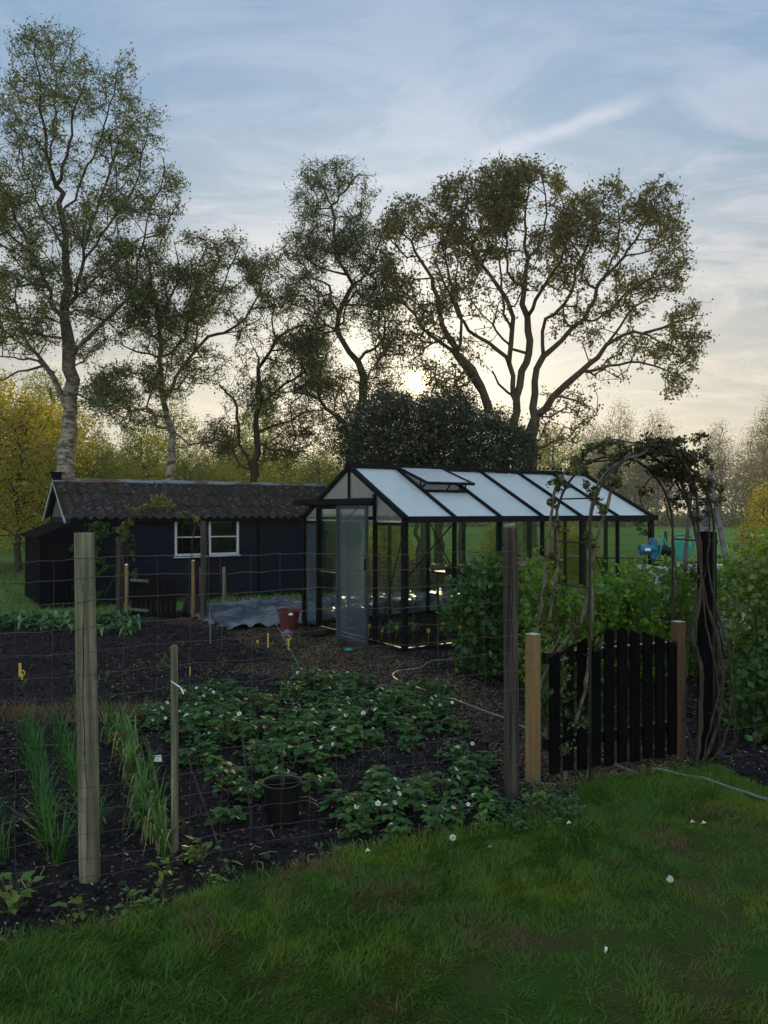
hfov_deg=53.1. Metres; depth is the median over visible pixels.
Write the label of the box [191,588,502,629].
tarpaulin
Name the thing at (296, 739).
strawberry plant
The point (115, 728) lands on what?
garlic plant
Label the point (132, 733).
garlic plant
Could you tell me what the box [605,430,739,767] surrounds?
clematis
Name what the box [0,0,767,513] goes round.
sky
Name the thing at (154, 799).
garlic plant
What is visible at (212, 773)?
strawberry plant
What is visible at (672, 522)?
rose arch
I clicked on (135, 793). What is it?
garlic plant
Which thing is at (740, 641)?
raspberry bush
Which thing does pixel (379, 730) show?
strawberry plant
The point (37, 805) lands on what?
onion clump
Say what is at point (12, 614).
leafy crop
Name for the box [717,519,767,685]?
hedge shrub
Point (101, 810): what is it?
onion clump
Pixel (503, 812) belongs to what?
weed
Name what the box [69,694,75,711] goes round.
garlic plant
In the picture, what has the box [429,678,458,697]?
strawberry plant
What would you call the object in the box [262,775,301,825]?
bucket
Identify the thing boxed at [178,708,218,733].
strawberry plant
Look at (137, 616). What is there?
leafy crop
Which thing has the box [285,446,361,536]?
field maple
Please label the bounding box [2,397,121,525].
field maple
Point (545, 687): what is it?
shrub
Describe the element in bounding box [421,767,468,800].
strawberry plant
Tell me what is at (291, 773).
strawberry plant
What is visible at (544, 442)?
poplar tree
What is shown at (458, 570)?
seed tray
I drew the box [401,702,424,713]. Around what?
strawberry plant
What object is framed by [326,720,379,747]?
strawberry plant
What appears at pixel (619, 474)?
alder tree
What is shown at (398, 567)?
wattle hurdle
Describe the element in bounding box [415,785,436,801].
weed
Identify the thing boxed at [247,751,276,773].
strawberry plant
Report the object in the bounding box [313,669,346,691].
strawberry plant
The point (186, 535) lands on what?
window
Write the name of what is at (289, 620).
flower pot
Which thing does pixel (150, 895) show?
weed
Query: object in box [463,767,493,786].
strawberry plant
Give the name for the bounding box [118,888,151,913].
weed
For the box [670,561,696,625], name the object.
water barrel
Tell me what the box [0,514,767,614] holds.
ground
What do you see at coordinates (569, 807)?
weed
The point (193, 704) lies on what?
strawberry plant
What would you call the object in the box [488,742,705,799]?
wood chips
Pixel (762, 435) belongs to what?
poplar tree
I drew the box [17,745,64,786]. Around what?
onion clump
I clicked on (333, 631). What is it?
door
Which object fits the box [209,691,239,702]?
strawberry plant
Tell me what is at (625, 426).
poplar tree
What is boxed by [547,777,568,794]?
weed
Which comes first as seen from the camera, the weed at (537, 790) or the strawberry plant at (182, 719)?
the weed at (537, 790)
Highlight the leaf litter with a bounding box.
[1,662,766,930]
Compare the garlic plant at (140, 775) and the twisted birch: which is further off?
the twisted birch
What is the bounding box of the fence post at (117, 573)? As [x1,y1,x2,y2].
[116,537,121,611]
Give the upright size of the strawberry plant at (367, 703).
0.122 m
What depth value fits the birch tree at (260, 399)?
20.04 m
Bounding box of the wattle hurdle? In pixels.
[369,556,421,593]
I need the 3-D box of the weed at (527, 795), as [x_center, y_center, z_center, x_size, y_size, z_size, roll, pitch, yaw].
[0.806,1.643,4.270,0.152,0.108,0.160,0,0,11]
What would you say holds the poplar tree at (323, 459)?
on the ground at (631, 538)
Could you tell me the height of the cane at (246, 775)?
0.601 m
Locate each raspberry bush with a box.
[533,567,634,691]
[596,554,670,682]
[635,554,719,677]
[694,542,767,682]
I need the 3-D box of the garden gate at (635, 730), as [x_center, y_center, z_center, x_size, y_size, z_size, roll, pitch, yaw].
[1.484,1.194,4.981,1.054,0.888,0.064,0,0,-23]
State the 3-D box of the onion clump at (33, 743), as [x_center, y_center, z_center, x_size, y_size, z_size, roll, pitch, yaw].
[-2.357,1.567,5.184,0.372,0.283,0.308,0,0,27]
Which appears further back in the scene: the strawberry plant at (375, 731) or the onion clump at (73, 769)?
the strawberry plant at (375, 731)
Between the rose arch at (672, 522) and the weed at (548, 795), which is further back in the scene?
the rose arch at (672, 522)
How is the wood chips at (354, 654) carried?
on the garden soil
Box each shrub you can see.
[520,662,603,732]
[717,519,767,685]
[717,629,767,750]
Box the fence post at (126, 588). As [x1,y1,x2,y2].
[125,564,128,609]
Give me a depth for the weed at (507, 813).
4.22 m
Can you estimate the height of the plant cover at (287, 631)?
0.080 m
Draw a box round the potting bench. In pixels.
[432,568,548,614]
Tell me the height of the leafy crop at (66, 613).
0.254 m
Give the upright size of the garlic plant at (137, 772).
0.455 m
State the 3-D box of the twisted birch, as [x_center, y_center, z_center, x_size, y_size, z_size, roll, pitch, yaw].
[-1.013,-3.841,18.987,4.076,11.116,3.786,0,0,0]
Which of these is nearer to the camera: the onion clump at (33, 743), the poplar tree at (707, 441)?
the onion clump at (33, 743)
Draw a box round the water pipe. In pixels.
[658,536,662,559]
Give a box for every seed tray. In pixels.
[302,627,326,635]
[445,564,473,571]
[518,561,537,566]
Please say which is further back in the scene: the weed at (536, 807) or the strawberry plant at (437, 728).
the strawberry plant at (437, 728)
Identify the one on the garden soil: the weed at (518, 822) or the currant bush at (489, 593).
the currant bush at (489, 593)
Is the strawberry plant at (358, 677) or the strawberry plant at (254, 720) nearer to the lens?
the strawberry plant at (254, 720)
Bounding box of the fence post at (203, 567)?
[200,521,206,620]
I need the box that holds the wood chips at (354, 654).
[0,617,676,786]
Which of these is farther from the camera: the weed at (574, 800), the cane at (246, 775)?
the weed at (574, 800)
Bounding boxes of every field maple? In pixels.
[0,364,54,538]
[0,372,110,572]
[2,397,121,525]
[75,438,128,478]
[77,439,150,479]
[101,424,182,479]
[158,448,220,480]
[186,456,248,481]
[200,428,273,481]
[257,446,315,482]
[258,470,287,482]
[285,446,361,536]
[356,522,417,585]
[474,522,532,582]
[532,521,594,592]
[556,529,608,591]
[727,471,767,573]
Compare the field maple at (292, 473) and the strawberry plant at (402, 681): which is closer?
the strawberry plant at (402, 681)
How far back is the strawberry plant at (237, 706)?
6.23 m
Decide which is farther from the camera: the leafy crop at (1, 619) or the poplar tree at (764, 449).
the poplar tree at (764, 449)
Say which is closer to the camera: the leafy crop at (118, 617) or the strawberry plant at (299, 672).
the strawberry plant at (299, 672)
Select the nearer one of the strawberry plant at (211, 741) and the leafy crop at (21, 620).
the strawberry plant at (211, 741)
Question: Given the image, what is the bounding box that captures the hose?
[392,659,767,800]
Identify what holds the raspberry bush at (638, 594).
on the garden soil
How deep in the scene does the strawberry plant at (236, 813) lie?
4.17 m
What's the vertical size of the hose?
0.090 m
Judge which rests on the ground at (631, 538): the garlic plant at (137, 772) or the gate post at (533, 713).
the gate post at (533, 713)
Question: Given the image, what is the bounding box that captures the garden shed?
[42,472,346,604]
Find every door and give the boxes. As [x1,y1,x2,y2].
[316,506,341,634]
[336,505,368,645]
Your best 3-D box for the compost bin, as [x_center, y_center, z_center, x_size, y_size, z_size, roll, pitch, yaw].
[-3.055,1.530,12.433,0.420,0.340,0.414,0,0,0]
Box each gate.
[130,577,175,617]
[542,627,676,774]
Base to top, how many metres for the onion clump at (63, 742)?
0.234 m
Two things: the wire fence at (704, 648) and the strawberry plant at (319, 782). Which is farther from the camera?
the wire fence at (704, 648)
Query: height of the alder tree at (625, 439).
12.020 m
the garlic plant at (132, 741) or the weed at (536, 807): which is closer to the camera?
the weed at (536, 807)
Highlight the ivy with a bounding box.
[68,521,137,604]
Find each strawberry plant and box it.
[131,701,169,724]
[139,713,167,731]
[144,700,169,710]
[149,704,170,718]
[161,725,196,742]
[166,685,197,701]
[166,706,186,722]
[168,710,194,728]
[178,701,197,711]
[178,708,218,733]
[178,743,224,766]
[182,691,214,706]
[184,728,217,744]
[190,734,227,754]
[191,753,222,773]
[192,684,235,701]
[194,685,212,694]
[196,699,219,713]
[199,701,230,718]
[202,706,242,732]
[203,678,238,695]
[204,761,249,784]
[204,805,248,825]
[205,709,254,741]
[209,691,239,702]
[212,773,252,794]
[220,697,256,717]
[221,685,246,697]
[224,717,262,733]
[227,693,277,713]
[232,720,285,745]
[232,781,261,803]
[233,740,261,756]
[234,687,259,701]
[244,738,286,763]
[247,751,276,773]
[251,714,301,741]
[254,693,278,704]
[254,763,288,781]
[255,693,278,708]
[261,743,316,771]
[261,769,296,793]
[275,724,336,753]
[276,681,293,689]
[276,701,308,724]
[277,715,297,732]
[279,686,305,701]
[284,681,306,693]
[290,667,325,685]
[291,715,340,739]
[293,708,324,721]
[295,750,329,770]
[297,709,334,730]
[298,690,319,702]
[301,690,322,700]
[301,739,328,762]
[302,768,341,793]
[303,702,340,714]
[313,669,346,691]
[316,686,346,702]
[316,694,333,703]
[316,722,347,739]
[317,788,359,812]
[320,706,348,726]
[321,697,355,717]
[321,736,363,758]
[322,673,346,685]
[325,706,365,729]
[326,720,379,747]
[328,680,358,696]
[329,791,380,827]
[330,696,352,704]
[331,671,356,680]
[339,822,372,838]
[346,673,376,687]
[350,688,381,705]
[351,692,386,714]
[352,706,394,727]
[353,729,383,746]
[356,791,407,824]
[357,764,395,789]
[358,696,388,711]
[359,727,385,736]
[360,777,404,812]
[361,734,386,749]
[370,684,413,707]
[377,687,411,711]
[379,817,414,841]
[380,776,426,804]
[383,710,400,720]
[384,715,411,732]
[390,680,415,693]
[392,780,435,812]
[395,722,423,740]
[396,712,443,733]
[397,735,424,752]
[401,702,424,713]
[403,697,438,718]
[404,774,434,795]
[407,678,441,693]
[409,691,427,702]
[413,712,436,725]
[420,804,465,837]
[421,698,453,717]
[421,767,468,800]
[424,694,450,705]
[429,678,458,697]
[431,796,469,821]
[433,738,473,760]
[440,715,458,727]
[448,753,488,782]
[449,720,471,734]
[459,750,497,770]
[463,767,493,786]
[467,786,510,810]
[474,799,506,821]
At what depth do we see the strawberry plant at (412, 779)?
4.52 m
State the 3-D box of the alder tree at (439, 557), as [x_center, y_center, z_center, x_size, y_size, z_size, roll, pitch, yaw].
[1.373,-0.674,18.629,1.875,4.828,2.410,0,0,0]
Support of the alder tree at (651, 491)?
on the ground at (631, 538)
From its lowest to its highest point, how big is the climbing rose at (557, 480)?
2.268 m
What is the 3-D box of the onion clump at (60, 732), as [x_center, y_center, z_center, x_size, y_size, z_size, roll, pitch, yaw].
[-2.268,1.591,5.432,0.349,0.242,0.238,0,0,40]
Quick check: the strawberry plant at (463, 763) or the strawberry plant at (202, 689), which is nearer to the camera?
the strawberry plant at (463, 763)
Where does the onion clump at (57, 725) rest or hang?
on the garden soil
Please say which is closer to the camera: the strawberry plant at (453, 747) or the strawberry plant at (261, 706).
the strawberry plant at (453, 747)
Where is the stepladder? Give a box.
[680,473,739,672]
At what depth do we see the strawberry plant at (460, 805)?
4.21 m
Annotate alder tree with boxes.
[0,360,100,524]
[133,395,214,480]
[225,402,303,482]
[317,419,367,538]
[408,393,425,574]
[422,388,453,564]
[455,388,478,575]
[537,420,590,552]
[591,445,641,523]
[597,434,649,505]
[619,458,671,511]
[628,457,671,512]
[648,435,693,522]
[692,455,742,522]
[719,457,767,525]
[733,472,761,516]
[740,466,767,515]
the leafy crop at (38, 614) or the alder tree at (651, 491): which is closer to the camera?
the leafy crop at (38, 614)
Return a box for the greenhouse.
[292,456,658,652]
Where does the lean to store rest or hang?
on the ground at (631, 538)
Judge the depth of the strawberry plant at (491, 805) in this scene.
4.22 m
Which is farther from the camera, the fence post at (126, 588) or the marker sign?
the fence post at (126, 588)
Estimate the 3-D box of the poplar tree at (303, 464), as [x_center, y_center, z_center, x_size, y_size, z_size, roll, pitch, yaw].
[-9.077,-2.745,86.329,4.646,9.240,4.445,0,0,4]
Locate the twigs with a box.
[0,760,556,933]
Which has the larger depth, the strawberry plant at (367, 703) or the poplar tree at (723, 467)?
the poplar tree at (723, 467)
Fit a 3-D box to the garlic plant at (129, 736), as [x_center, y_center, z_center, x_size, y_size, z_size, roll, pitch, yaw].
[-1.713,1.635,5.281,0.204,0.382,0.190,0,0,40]
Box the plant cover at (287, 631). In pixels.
[282,629,293,635]
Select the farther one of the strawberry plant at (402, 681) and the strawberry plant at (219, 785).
the strawberry plant at (402, 681)
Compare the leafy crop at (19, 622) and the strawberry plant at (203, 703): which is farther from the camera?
the leafy crop at (19, 622)
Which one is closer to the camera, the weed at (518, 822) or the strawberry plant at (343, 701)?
the weed at (518, 822)
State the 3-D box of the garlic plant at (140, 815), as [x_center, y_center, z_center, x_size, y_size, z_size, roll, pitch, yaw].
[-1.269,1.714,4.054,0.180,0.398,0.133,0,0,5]
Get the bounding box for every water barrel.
[633,563,670,658]
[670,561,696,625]
[717,563,750,649]
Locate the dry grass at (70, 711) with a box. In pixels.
[0,693,169,728]
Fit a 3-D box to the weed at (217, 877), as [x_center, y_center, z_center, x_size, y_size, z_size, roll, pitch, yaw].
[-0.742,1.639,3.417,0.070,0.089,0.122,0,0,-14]
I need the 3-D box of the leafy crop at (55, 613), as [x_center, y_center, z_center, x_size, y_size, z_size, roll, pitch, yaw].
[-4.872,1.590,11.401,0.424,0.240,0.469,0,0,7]
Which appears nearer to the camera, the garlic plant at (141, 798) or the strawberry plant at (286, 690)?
the garlic plant at (141, 798)
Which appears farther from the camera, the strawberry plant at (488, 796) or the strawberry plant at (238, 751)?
the strawberry plant at (238, 751)
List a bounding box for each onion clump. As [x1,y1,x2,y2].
[0,811,29,859]
[2,723,58,764]
[5,714,44,741]
[5,793,75,847]
[9,718,57,756]
[10,745,53,780]
[10,755,62,795]
[12,796,77,867]
[13,781,71,831]
[14,761,70,811]
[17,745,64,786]
[18,702,46,734]
[20,711,48,748]
[20,740,50,771]
[20,774,66,826]
[23,760,62,801]
[39,701,72,735]
[45,715,75,752]
[46,712,75,742]
[47,729,76,763]
[49,724,76,758]
[49,742,101,789]
[54,734,100,782]
[54,784,118,834]
[55,793,119,850]
[57,746,77,798]
[58,742,76,771]
[61,783,113,806]
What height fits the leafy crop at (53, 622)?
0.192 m
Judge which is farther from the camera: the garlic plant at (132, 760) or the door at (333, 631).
the door at (333, 631)
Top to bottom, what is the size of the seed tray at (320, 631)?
0.091 m
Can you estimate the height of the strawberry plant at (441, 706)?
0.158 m
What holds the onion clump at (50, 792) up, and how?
on the garden soil
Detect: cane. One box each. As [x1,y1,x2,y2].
[185,750,220,849]
[240,716,251,827]
[275,623,299,666]
[281,744,284,787]
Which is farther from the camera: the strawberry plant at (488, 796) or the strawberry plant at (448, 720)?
the strawberry plant at (448, 720)
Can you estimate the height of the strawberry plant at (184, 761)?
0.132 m
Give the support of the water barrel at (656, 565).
on the garden soil
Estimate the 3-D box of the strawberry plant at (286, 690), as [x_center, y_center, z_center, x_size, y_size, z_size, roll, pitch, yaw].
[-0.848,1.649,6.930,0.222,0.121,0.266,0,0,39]
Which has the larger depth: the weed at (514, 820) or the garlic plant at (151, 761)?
the garlic plant at (151, 761)
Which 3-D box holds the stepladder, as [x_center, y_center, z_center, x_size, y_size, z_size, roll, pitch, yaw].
[3.558,0.643,8.447,0.710,2.123,0.666,0,0,-39]
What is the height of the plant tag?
0.200 m
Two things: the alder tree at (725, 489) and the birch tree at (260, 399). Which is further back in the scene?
the alder tree at (725, 489)
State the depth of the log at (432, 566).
16.92 m
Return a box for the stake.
[171,644,178,852]
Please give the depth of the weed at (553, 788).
4.55 m
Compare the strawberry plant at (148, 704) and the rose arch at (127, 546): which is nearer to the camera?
the strawberry plant at (148, 704)
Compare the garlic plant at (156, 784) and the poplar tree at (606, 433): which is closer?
the garlic plant at (156, 784)
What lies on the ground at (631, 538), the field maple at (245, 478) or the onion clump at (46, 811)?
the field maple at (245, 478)
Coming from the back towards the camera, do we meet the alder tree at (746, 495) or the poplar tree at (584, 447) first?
the alder tree at (746, 495)
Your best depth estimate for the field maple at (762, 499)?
14.68 m
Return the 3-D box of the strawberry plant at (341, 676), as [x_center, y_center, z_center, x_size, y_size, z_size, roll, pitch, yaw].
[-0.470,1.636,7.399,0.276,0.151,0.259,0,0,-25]
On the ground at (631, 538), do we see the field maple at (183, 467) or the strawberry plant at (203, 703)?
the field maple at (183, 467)
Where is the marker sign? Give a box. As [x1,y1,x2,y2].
[153,755,162,777]
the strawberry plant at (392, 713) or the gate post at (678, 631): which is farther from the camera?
the strawberry plant at (392, 713)
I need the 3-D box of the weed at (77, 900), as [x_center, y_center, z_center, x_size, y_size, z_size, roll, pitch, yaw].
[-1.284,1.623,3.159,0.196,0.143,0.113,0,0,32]
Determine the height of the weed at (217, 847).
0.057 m
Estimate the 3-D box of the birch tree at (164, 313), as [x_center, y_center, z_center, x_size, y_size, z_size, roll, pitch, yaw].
[-4.968,-2.904,19.013,6.343,9.290,4.128,0,0,0]
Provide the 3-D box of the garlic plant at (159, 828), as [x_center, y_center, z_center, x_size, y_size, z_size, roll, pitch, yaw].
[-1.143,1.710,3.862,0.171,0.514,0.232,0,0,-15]
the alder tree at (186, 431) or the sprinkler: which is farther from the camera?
the alder tree at (186, 431)
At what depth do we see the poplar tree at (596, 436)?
88.47 m
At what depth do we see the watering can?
8.98 m
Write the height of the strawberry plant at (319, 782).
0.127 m
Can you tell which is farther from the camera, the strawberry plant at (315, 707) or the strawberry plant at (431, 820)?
the strawberry plant at (315, 707)
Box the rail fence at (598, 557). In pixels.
[518,552,647,597]
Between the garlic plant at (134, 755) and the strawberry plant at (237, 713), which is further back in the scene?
the strawberry plant at (237, 713)
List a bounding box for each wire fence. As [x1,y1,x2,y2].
[0,528,539,893]
[697,531,767,762]
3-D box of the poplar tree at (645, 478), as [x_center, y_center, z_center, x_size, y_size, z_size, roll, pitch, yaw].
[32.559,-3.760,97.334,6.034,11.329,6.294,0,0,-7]
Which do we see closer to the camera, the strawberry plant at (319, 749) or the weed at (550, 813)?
the weed at (550, 813)
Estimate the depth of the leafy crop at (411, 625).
10.78 m
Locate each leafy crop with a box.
[0,610,6,623]
[0,621,20,631]
[1,611,15,616]
[1,613,34,621]
[7,614,32,629]
[7,616,33,628]
[24,617,54,630]
[25,610,43,621]
[30,609,52,621]
[38,620,61,631]
[39,609,62,619]
[41,612,58,622]
[49,616,66,628]
[50,610,74,623]
[56,616,74,630]
[96,620,115,635]
[100,613,125,625]
[106,614,128,625]
[110,613,157,628]
[113,607,130,617]
[113,619,140,634]
[114,614,152,629]
[379,619,395,632]
[383,620,400,632]
[400,622,422,631]
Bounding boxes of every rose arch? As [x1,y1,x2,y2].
[120,507,208,610]
[554,451,714,781]
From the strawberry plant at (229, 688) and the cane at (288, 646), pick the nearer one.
the strawberry plant at (229, 688)
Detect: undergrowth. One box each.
[0,423,310,552]
[1,467,767,526]
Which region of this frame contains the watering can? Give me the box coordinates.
[660,533,694,558]
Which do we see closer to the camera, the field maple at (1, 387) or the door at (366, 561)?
the door at (366, 561)
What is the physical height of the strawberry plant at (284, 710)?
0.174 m
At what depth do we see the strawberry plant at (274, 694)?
6.74 m
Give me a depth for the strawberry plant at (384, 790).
4.38 m
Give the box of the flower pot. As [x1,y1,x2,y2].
[277,597,300,629]
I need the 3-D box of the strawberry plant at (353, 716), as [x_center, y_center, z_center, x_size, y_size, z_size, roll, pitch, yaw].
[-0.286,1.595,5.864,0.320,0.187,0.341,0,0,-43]
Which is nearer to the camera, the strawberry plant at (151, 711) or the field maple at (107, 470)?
the strawberry plant at (151, 711)
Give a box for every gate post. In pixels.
[525,632,540,784]
[671,620,685,759]
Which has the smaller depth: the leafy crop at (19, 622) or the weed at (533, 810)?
the weed at (533, 810)
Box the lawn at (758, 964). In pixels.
[0,766,767,1023]
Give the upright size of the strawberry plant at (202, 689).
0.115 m
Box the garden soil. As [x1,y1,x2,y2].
[0,608,767,937]
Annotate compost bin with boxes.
[182,595,199,617]
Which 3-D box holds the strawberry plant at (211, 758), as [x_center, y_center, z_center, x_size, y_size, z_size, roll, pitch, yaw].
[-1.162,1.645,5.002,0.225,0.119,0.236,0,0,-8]
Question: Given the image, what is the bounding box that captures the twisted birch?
[263,150,421,579]
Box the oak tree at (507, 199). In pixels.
[371,146,719,582]
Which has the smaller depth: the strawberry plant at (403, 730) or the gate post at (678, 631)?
the gate post at (678, 631)
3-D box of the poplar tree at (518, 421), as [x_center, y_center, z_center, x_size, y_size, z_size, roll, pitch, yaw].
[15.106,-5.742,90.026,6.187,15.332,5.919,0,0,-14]
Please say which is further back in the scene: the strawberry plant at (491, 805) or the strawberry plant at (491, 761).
the strawberry plant at (491, 761)
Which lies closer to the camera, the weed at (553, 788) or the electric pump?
the weed at (553, 788)
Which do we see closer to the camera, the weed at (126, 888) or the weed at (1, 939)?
the weed at (1, 939)
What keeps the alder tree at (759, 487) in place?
on the ground at (631, 538)
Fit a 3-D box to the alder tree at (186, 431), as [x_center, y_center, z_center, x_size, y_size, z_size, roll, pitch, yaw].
[-10.364,-1.962,38.048,4.330,7.631,4.303,0,0,39]
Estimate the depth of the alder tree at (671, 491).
97.94 m
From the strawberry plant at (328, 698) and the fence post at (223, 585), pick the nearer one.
the strawberry plant at (328, 698)
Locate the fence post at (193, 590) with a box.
[191,560,194,617]
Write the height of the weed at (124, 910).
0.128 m
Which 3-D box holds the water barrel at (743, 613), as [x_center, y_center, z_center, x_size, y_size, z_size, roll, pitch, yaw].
[4.242,1.165,9.400,0.453,1.070,0.453,0,0,0]
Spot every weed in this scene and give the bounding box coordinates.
[0,870,45,914]
[0,930,18,943]
[50,894,94,920]
[108,890,142,919]
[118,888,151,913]
[119,885,141,894]
[136,894,159,911]
[145,856,179,877]
[153,871,184,896]
[182,845,200,863]
[185,835,212,862]
[198,840,221,856]
[209,874,224,887]
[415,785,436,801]
[463,799,479,814]
[473,808,500,831]
[477,786,502,809]
[494,810,522,817]
[497,814,525,827]
[498,810,517,821]
[507,813,527,824]
[512,801,537,820]
[512,821,527,831]
[515,793,542,815]
[516,800,534,816]
[519,781,542,791]
[520,776,542,798]
[520,793,546,814]
[525,793,553,811]
[525,803,545,817]
[529,790,549,812]
[536,797,560,809]
[537,790,560,814]
[539,782,561,800]
[544,808,553,816]
[545,816,561,827]
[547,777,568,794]
[548,783,562,796]
[549,795,573,805]
[549,802,565,815]
[560,805,575,814]
[562,796,578,804]
[572,803,587,818]
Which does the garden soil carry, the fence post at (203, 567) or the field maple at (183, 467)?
the fence post at (203, 567)
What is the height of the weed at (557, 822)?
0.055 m
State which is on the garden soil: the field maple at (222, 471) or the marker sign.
the marker sign
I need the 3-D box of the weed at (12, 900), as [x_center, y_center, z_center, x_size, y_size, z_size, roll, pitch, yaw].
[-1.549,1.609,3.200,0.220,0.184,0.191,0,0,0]
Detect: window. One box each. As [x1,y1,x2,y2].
[173,522,199,557]
[207,522,239,555]
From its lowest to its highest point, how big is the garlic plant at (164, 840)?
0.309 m
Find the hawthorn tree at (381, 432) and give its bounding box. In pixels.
[325,376,550,591]
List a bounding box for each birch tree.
[0,13,192,477]
[77,224,302,479]
[193,284,347,481]
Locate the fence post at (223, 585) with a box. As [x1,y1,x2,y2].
[222,567,225,601]
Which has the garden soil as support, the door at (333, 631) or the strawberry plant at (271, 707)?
the strawberry plant at (271, 707)
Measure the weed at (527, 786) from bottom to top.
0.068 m
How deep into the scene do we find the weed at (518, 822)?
4.01 m
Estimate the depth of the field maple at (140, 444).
28.75 m
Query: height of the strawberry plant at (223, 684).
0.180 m
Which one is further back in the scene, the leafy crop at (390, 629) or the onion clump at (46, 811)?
the leafy crop at (390, 629)
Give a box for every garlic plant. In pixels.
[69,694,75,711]
[98,700,108,724]
[99,715,115,740]
[104,703,119,727]
[106,733,133,768]
[107,713,130,746]
[107,715,128,752]
[108,739,137,775]
[112,705,133,724]
[114,724,126,753]
[117,704,138,738]
[118,743,141,779]
[119,734,144,758]
[119,743,138,779]
[120,723,142,752]
[120,774,154,821]
[122,763,152,798]
[122,777,154,831]
[123,711,152,756]
[124,735,137,773]
[124,790,169,843]
[126,750,157,804]
[126,764,162,809]
[129,763,153,789]
[132,749,159,771]
[132,799,146,833]
[136,745,161,782]
[136,761,154,800]
[137,778,170,835]
[142,767,170,811]
[142,803,169,846]
[143,795,169,854]
[148,817,177,857]
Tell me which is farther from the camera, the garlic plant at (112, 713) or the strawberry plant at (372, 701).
the strawberry plant at (372, 701)
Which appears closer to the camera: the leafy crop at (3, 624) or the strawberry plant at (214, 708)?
the strawberry plant at (214, 708)
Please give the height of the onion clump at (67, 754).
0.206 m
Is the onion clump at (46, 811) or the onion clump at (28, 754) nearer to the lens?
the onion clump at (46, 811)
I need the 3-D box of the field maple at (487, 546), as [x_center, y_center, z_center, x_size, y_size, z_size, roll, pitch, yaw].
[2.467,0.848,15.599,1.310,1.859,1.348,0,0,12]
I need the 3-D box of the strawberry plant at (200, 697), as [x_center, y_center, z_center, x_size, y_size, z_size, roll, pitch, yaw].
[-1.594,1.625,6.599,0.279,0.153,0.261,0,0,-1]
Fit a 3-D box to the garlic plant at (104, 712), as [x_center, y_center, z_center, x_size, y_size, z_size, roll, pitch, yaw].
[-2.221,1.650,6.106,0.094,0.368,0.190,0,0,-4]
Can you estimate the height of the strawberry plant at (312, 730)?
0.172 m
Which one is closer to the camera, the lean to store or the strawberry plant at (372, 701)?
the strawberry plant at (372, 701)
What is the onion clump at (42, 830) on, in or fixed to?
on the garden soil
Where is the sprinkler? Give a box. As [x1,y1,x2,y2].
[193,603,224,643]
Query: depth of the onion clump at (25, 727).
5.62 m
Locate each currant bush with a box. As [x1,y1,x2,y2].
[435,549,528,682]
[518,545,587,692]
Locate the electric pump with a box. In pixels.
[637,538,670,560]
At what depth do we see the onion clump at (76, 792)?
4.48 m
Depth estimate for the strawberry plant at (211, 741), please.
5.36 m
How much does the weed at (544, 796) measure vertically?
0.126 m
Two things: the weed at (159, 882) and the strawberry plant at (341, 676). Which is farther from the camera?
the strawberry plant at (341, 676)
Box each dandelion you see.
[450,834,455,863]
[666,875,673,887]
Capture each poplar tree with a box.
[183,440,208,467]
[292,453,311,479]
[308,447,332,478]
[501,401,524,473]
[529,414,561,470]
[565,413,612,482]
[565,433,601,480]
[586,417,624,488]
[596,394,642,489]
[627,456,658,508]
[631,406,680,509]
[650,456,680,505]
[689,418,749,516]
[693,427,738,509]
[722,428,764,520]
[737,399,767,517]
[742,393,767,484]
[742,429,767,509]
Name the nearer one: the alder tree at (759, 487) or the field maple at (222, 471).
the field maple at (222, 471)
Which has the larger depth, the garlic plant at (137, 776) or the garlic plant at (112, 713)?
the garlic plant at (112, 713)
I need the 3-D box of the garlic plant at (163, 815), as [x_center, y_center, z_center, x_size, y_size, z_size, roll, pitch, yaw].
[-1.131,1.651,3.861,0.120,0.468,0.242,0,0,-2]
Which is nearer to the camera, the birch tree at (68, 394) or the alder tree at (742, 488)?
the birch tree at (68, 394)
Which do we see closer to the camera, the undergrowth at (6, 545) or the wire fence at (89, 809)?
the wire fence at (89, 809)
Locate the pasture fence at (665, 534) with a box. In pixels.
[361,529,744,563]
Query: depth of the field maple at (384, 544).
16.85 m
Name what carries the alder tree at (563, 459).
on the ground at (631, 538)
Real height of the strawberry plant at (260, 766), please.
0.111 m
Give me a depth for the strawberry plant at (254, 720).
5.69 m
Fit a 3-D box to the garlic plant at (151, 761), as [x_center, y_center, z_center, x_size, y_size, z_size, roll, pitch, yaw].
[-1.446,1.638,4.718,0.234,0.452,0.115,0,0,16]
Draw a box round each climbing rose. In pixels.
[115,492,208,608]
[534,436,644,779]
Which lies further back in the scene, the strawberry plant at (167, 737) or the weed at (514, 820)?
the strawberry plant at (167, 737)
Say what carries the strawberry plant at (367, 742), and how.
on the garden soil
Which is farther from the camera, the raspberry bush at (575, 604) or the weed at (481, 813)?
the raspberry bush at (575, 604)
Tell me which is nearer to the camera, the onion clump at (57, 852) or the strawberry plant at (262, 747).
the onion clump at (57, 852)
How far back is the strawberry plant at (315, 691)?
7.00 m
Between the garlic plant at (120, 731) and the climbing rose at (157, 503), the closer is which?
the garlic plant at (120, 731)
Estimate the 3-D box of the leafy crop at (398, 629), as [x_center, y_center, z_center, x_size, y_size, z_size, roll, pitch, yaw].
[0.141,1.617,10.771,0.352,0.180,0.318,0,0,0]
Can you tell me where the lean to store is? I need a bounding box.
[21,522,69,606]

